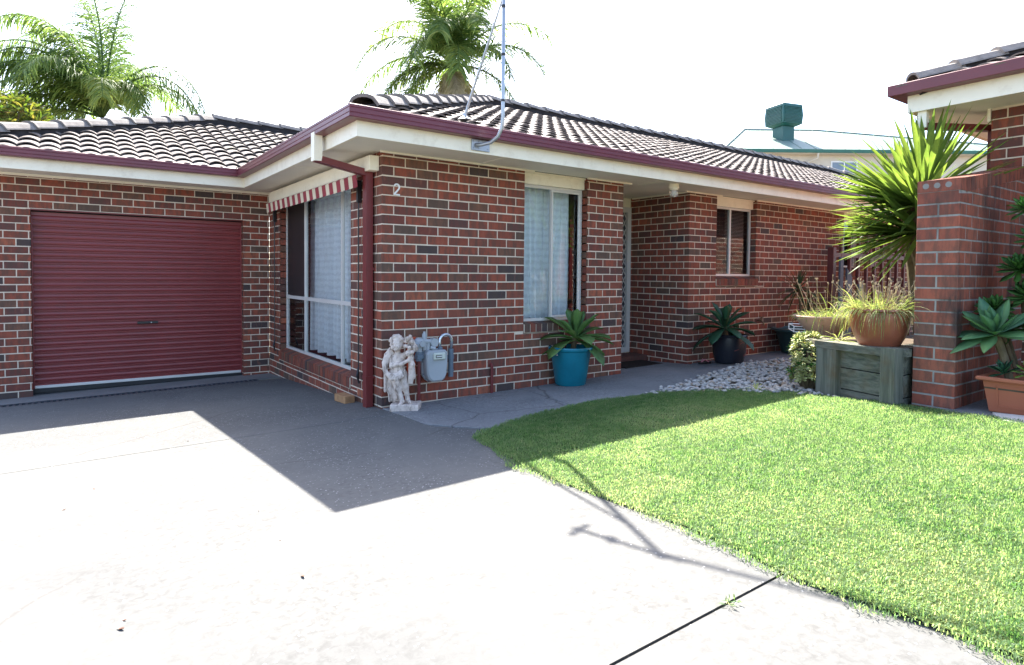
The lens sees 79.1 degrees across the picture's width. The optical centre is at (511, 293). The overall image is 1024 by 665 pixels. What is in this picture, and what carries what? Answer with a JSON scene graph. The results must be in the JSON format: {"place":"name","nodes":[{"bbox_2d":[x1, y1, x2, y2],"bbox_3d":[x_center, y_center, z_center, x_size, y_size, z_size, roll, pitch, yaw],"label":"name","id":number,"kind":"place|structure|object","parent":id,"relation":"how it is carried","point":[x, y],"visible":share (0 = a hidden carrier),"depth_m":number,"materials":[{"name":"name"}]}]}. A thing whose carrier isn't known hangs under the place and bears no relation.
{"place":"outdoors","nodes":[
{"label":"outdoors","id":0,"kind":"place"},
{"bbox_2d":[0,373,280,404],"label":"apron","id":1,"kind":"object","parent":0,"point":[85,393],"visible":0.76,"depth_m":7.93,"materials":[{"name":"concrete"}]},
{"bbox_2d":[17,277,945,664],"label":"ground","id":2,"kind":"structure","parent":0,"point":[911,335],"depth_m":5.32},
{"bbox_2d":[0,87,65,122],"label":"shrub","id":3,"kind":"object","parent":2,"relation":"on","point":[14,104],"visible":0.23,"depth_m":12.67,"materials":[{"name":"yellow plant"}]},
{"bbox_2d":[0,0,206,121],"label":"palm tree","id":4,"kind":"object","parent":2,"relation":"on","point":[81,87],"visible":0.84,"depth_m":15.17,"materials":[{"name":"green plant"}]},
{"bbox_2d":[0,379,258,406],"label":"drain grate","id":5,"kind":"object","parent":2,"relation":"on","point":[173,388],"visible":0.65,"depth_m":7.58,"materials":[{"name":"plastic"}]},
{"bbox_2d":[348,0,559,102],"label":"palm tree","id":6,"kind":"object","parent":2,"relation":"on","point":[450,36],"visible":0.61,"depth_m":17.43,"materials":[{"name":"green plant"}]},
{"bbox_2d":[0,93,912,408],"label":"brick house","id":7,"kind":"structure","parent":2,"relation":"on","point":[150,249],"depth_m":7.84,"materials":[{"name":"red brick"}]},
{"bbox_2d":[31,212,241,392],"bbox_3d":[-4.887,0.103,8.273,2.400,2.220,0.070,-1,2,-36],"label":"garage door","id":8,"kind":"structure","parent":7,"relation":"in","point":[117,300],"depth_m":8.20,"materials":[{"name":"red metal"}]},
{"bbox_2d":[279,190,350,387],"bbox_3d":[-2.427,-0.183,7.619,0.150,2.294,2.660,-1,2,-36],"label":"window","id":9,"kind":"structure","parent":7,"relation":"in","point":[297,214],"depth_m":8.05,"materials":[{"name":"metal"}]},
{"bbox_2d":[310,189,350,361],"bbox_3d":[-2.055,-0.307,7.413,0.108,2.177,2.007,-1,2,-36],"label":"lace curtain","id":10,"kind":"object","parent":7,"relation":"hanging from","point":[325,283],"visible":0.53,"depth_m":7.65,"materials":[{"name":"white fabric"}]},
{"bbox_2d":[406,331,453,400],"bbox_3d":[-0.763,0.746,6.087,0.491,0.746,0.228,-1,2,-36],"label":"gas meter","id":11,"kind":"object","parent":7,"relation":"attached to","point":[430,358],"visible":0.93,"depth_m":6.01,"materials":[{"name":"grey metal"}]},
{"bbox_2d":[457,0,505,151],"bbox_3d":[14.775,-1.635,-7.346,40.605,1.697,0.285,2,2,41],"label":"electricity mast","id":12,"kind":"object","parent":7,"relation":"attached to","point":[480,145],"visible":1,"depth_m":5.62,"materials":[{"name":"metal"}]},
{"bbox_2d":[523,184,568,317],"bbox_3d":[0.351,-0.533,7.312,0.850,1.677,0.073,-1,2,-36],"label":"lace curtain","id":13,"kind":"object","parent":7,"relation":"hanging from","point":[536,233],"visible":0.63,"depth_m":7.33,"materials":[{"name":"white fabric"}]},
{"bbox_2d":[523,171,589,332],"bbox_3d":[0.495,-0.466,7.165,0.989,1.799,0.149,-1,2,-36],"label":"window","id":14,"kind":"structure","parent":7,"relation":"in","point":[531,325],"depth_m":7.17,"materials":[{"name":"metal"}]},
{"bbox_2d":[621,207,631,352],"bbox_3d":[1.420,-0.194,9.060,0.880,2.165,0.130,-1,2,-36],"label":"door","id":15,"kind":"structure","parent":7,"relation":"in","point":[626,265],"depth_m":9.28,"materials":[{"name":"metal"}]},
{"bbox_2d":[724,210,743,245],"bbox_3d":[3.365,-0.992,9.391,0.470,0.539,0.021,-1,2,-36],"label":"venetian blind","id":16,"kind":"object","parent":7,"relation":"attached to","point":[735,228],"visible":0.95,"depth_m":9.41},
{"bbox_2d":[715,196,757,285],"bbox_3d":[3.288,-0.756,9.168,1.031,1.294,0.150,-1,2,-36],"label":"window","id":17,"kind":"structure","parent":7,"relation":"in","point":[728,279],"depth_m":9.18,"materials":[{"name":"metal"}]},
{"bbox_2d":[843,213,857,275],"bbox_3d":[6.059,-0.874,11.162,0.620,1.134,0.150,-1,2,-36],"label":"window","id":18,"kind":"structure","parent":7,"relation":"in","point":[853,273],"depth_m":11.20,"materials":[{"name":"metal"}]},
{"bbox_2d":[838,257,843,310],"bbox_3d":[5.343,0.152,10.089,0.100,1.480,0.030,-1,2,-36],"label":"fence board","id":19,"kind":"object","parent":2,"relation":"on","point":[841,273],"visible":0.43,"depth_m":10.06,"materials":[{"name":"grey wood"}]},
{"bbox_2d":[845,268,851,333],"bbox_3d":[5.553,0.239,10.244,0.170,1.300,0.030,-1,2,-36],"label":"fence board","id":20,"kind":"object","parent":2,"relation":"on","point":[848,276],"visible":0.36,"depth_m":10.21,"materials":[{"name":"grey wood"}]},
{"bbox_2d":[795,330,912,404],"bbox_3d":[3.532,0.745,6.378,1.995,0.634,1.660,-1,2,-36],"label":"raised garden bed","id":21,"kind":"object","parent":2,"relation":"on","point":[847,368],"visible":0.47,"depth_m":5.51,"materials":[{"name":"wood"}]},
{"bbox_2d":[788,323,804,331],"bbox_3d":[3.238,0.388,6.916,0.231,0.071,0.467,1,2,17],"label":"wire rack","id":22,"kind":"object","parent":21,"relation":"on","point":[793,328],"visible":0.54,"depth_m":7.09,"materials":[{"name":"white metal"}]},
{"bbox_2d":[794,313,849,335],"bbox_3d":[3.299,0.334,6.531,0.624,0.205,0.624,-1,2,-36],"label":"plant bowl","id":23,"kind":"object","parent":21,"relation":"on","point":[826,322],"visible":0.6,"depth_m":6.34,"materials":[{"name":"ceramic"}]},
{"bbox_2d":[788,274,874,336],"bbox_3d":[3.428,0.174,6.481,1.031,0.743,0.939,1,2,24],"label":"chive plant","id":24,"kind":"object","parent":23,"relation":"in","point":[828,313],"visible":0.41,"depth_m":6.49,"materials":[{"name":"green plant"}]},
{"bbox_2d":[826,328,856,342],"bbox_3d":[3.138,0.433,5.979,0.399,0.200,0.587,1,2,20],"label":"strappy plant","id":25,"kind":"object","parent":21,"relation":"on","point":[848,337],"visible":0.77,"depth_m":5.93,"materials":[{"name":"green plant"}]},
{"bbox_2d":[849,307,911,346],"bbox_3d":[3.296,0.307,5.560,0.504,0.345,0.504,-1,2,-36],"label":"plant pot","id":26,"kind":"object","parent":21,"relation":"on","point":[896,336],"visible":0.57,"depth_m":5.39,"materials":[{"name":"brown ceramic"}]},
{"bbox_2d":[829,275,928,339],"bbox_3d":[3.305,0.108,5.505,0.887,0.669,0.942,-1,2,-36],"label":"chive plant","id":27,"kind":"object","parent":26,"relation":"in","point":[900,305],"visible":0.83,"depth_m":5.44,"materials":[{"name":"green plant"}]},
{"bbox_2d":[828,101,1022,324],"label":"yucca","id":28,"kind":"object","parent":21,"relation":"on","point":[893,190],"visible":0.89,"depth_m":6.01,"materials":[{"name":"green plant"}]},
{"bbox_2d":[723,102,986,178],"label":"cream house","id":29,"kind":"structure","parent":2,"relation":"on","point":[782,137],"depth_m":31.03,"materials":[{"name":"white ceramic"}]},
{"bbox_2d":[831,161,857,172],"bbox_3d":[16.316,-5.804,30.471,1.300,1.350,0.036,1,2,0],"label":"window","id":30,"kind":"structure","parent":29,"relation":"in","point":[834,164],"depth_m":30.44,"materials":[{"name":"white glass"}]},
{"bbox_2d":[857,284,862,303],"bbox_3d":[5.868,0.365,10.476,0.140,1.040,0.030,-1,2,-36],"label":"fence board","id":31,"kind":"object","parent":2,"relation":"on","point":[858,285],"visible":0.21,"depth_m":10.43,"materials":[{"name":"brown wood"}]},
{"bbox_2d":[826,235,913,335],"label":"picket gate","id":32,"kind":"structure","parent":2,"relation":"on","point":[831,262],"depth_m":10.76,"materials":[{"name":"brown wood"}]},
{"bbox_2d":[887,41,1023,374],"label":"brick house","id":33,"kind":"structure","parent":2,"relation":"on","point":[989,86],"depth_m":6.01,"materials":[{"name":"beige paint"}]},
{"bbox_2d":[912,166,1023,409],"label":"boundary wall","id":34,"kind":"structure","parent":2,"relation":"on","point":[968,228],"depth_m":5.16,"materials":[{"name":"brick"}]},
{"bbox_2d":[0,378,1023,664],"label":"driveway","id":35,"kind":"structure","parent":0,"point":[164,522],"depth_m":2.49,"materials":[{"name":"concrete"}]},
{"bbox_2d":[334,392,354,403],"bbox_3d":[-1.721,1.077,6.369,0.110,0.076,0.230,-1,2,-43],"label":"brick","id":36,"kind":"object","parent":35,"relation":"on","point":[344,397],"visible":1,"depth_m":6.31,"materials":[{"name":"beige brick"}]},
{"bbox_2d":[720,594,742,605],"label":"weed","id":37,"kind":"object","parent":35,"relation":"on","point":[731,601],"visible":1,"depth_m":2.05,"materials":[{"name":"green plant"}]},
{"bbox_2d":[0,0,1023,271],"label":"sky","id":38,"kind":"structure","parent":0,"point":[705,70],"materials":[{"name":"white"}]},
{"bbox_2d":[383,350,998,429],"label":"path","id":39,"kind":"structure","parent":0,"point":[484,411],"depth_m":6.24,"materials":[{"name":"concrete"}]},
{"bbox_2d":[382,334,421,411],"bbox_3d":[-1.037,0.738,5.816,0.350,0.717,0.227,1,2,0],"label":"cherub statue","id":40,"kind":"object","parent":39,"relation":"on","point":[398,379],"visible":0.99,"depth_m":5.76,"materials":[{"name":"stone"}]},
{"bbox_2d":[548,344,591,386],"bbox_3d":[0.662,0.814,7.017,0.512,0.432,0.512,-1,2,-36],"label":"plant pot","id":41,"kind":"object","parent":39,"relation":"on","point":[570,367],"visible":0.84,"depth_m":6.84,"materials":[{"name":"teal ceramic"}]},
{"bbox_2d":[539,309,613,365],"bbox_3d":[0.744,0.475,7.062,0.838,0.617,0.855,1,2,15],"label":"agave plant","id":42,"kind":"object","parent":41,"relation":"in","point":[575,326],"visible":0.94,"depth_m":6.95,"materials":[{"name":"green plant"}]},
{"bbox_2d":[621,360,662,368],"bbox_3d":[1.663,0.991,8.694,0.740,0.029,0.540,-1,2,-36],"label":"door mat","id":43,"kind":"object","parent":39,"relation":"on","point":[632,364],"depth_m":8.63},
{"bbox_2d":[712,333,747,363],"bbox_3d":[2.969,0.754,8.484,0.476,0.395,0.476,-1,2,-36],"label":"plant pot","id":44,"kind":"object","parent":39,"relation":"on","point":[728,349],"visible":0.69,"depth_m":8.30,"materials":[{"name":"black ceramic"}]},
{"bbox_2d":[692,302,756,351],"bbox_3d":[2.866,0.468,8.405,0.839,0.692,0.865,1,2,16],"label":"agave plant","id":45,"kind":"object","parent":44,"relation":"in","point":[725,321],"visible":0.95,"depth_m":8.30,"materials":[{"name":"green plant"}]},
{"bbox_2d":[645,357,838,396],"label":"pebbles","id":46,"kind":"object","parent":39,"relation":"on","point":[759,371],"visible":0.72,"depth_m":6.76,"materials":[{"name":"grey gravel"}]},
{"bbox_2d":[745,382,761,388],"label":"weed","id":47,"kind":"object","parent":46,"relation":"on","point":[755,386],"visible":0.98,"depth_m":6.08,"materials":[{"name":"green plant"}]},
{"bbox_2d":[784,330,825,388],"bbox_3d":[2.924,0.682,6.103,0.493,0.643,0.423,-1,2,-36],"label":"succulent bush","id":48,"kind":"object","parent":46,"relation":"on","point":[802,372],"visible":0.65,"depth_m":6.02,"materials":[{"name":"green plant"}]},
{"bbox_2d":[771,326,847,353],"bbox_3d":[4.518,0.723,9.448,1.060,0.365,1.060,-1,2,-36],"label":"plant tub","id":49,"kind":"object","parent":39,"relation":"on","point":[785,334],"visible":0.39,"depth_m":9.36,"materials":[{"name":"black plastic"}]},
{"bbox_2d":[774,268,829,330],"bbox_3d":[4.411,0.095,9.508,0.996,1.018,0.850,-1,2,-36],"label":"dracaena plant","id":50,"kind":"object","parent":49,"relation":"on","point":[800,278],"visible":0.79,"depth_m":9.46,"materials":[{"name":"green plant"}]},
{"bbox_2d":[973,196,1023,374],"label":"aeonium shrub","id":51,"kind":"object","parent":39,"relation":"on","point":[1015,263],"visible":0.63,"depth_m":5.04,"materials":[{"name":"green plant"}]},
{"bbox_2d":[975,372,1023,414],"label":"planter trough","id":52,"kind":"object","parent":39,"relation":"on","point":[1004,395],"visible":0.96,"depth_m":4.75,"materials":[{"name":"ceramic"}]},
{"bbox_2d":[950,297,1023,378],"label":"agave plant","id":53,"kind":"object","parent":52,"relation":"on","point":[991,324],"visible":0.98,"depth_m":4.86,"materials":[{"name":"green plant"}]},
{"bbox_2d":[987,359,1019,376],"bbox_3d":[3.797,0.587,4.818,0.228,0.153,0.227,1,2,14],"label":"succulent plant","id":54,"kind":"object","parent":52,"relation":"on","point":[1002,368],"visible":1,"depth_m":4.80,"materials":[{"name":"green plant"}]},
{"bbox_2d":[1012,361,1023,377],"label":"succulent plant","id":55,"kind":"object","parent":52,"relation":"on","point":[1020,367],"visible":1,"depth_m":4.70,"materials":[{"name":"green plant"}]},
{"bbox_2d":[698,358,710,363],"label":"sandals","id":56,"kind":"object","parent":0,"point":[705,362],"visible":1,"depth_m":8.44,"materials":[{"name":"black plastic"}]},
{"bbox_2d":[471,388,1023,664],"bbox_3d":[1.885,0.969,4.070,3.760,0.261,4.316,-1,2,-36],"label":"lawn","id":57,"kind":"structure","parent":0,"point":[811,408],"depth_m":3.38,"materials":[{"name":"green plant"}]},
{"bbox_2d":[992,412,1023,422],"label":"paving slab","id":58,"kind":"structure","parent":57,"relation":"on","point":[1007,416],"depth_m":4.60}
]}

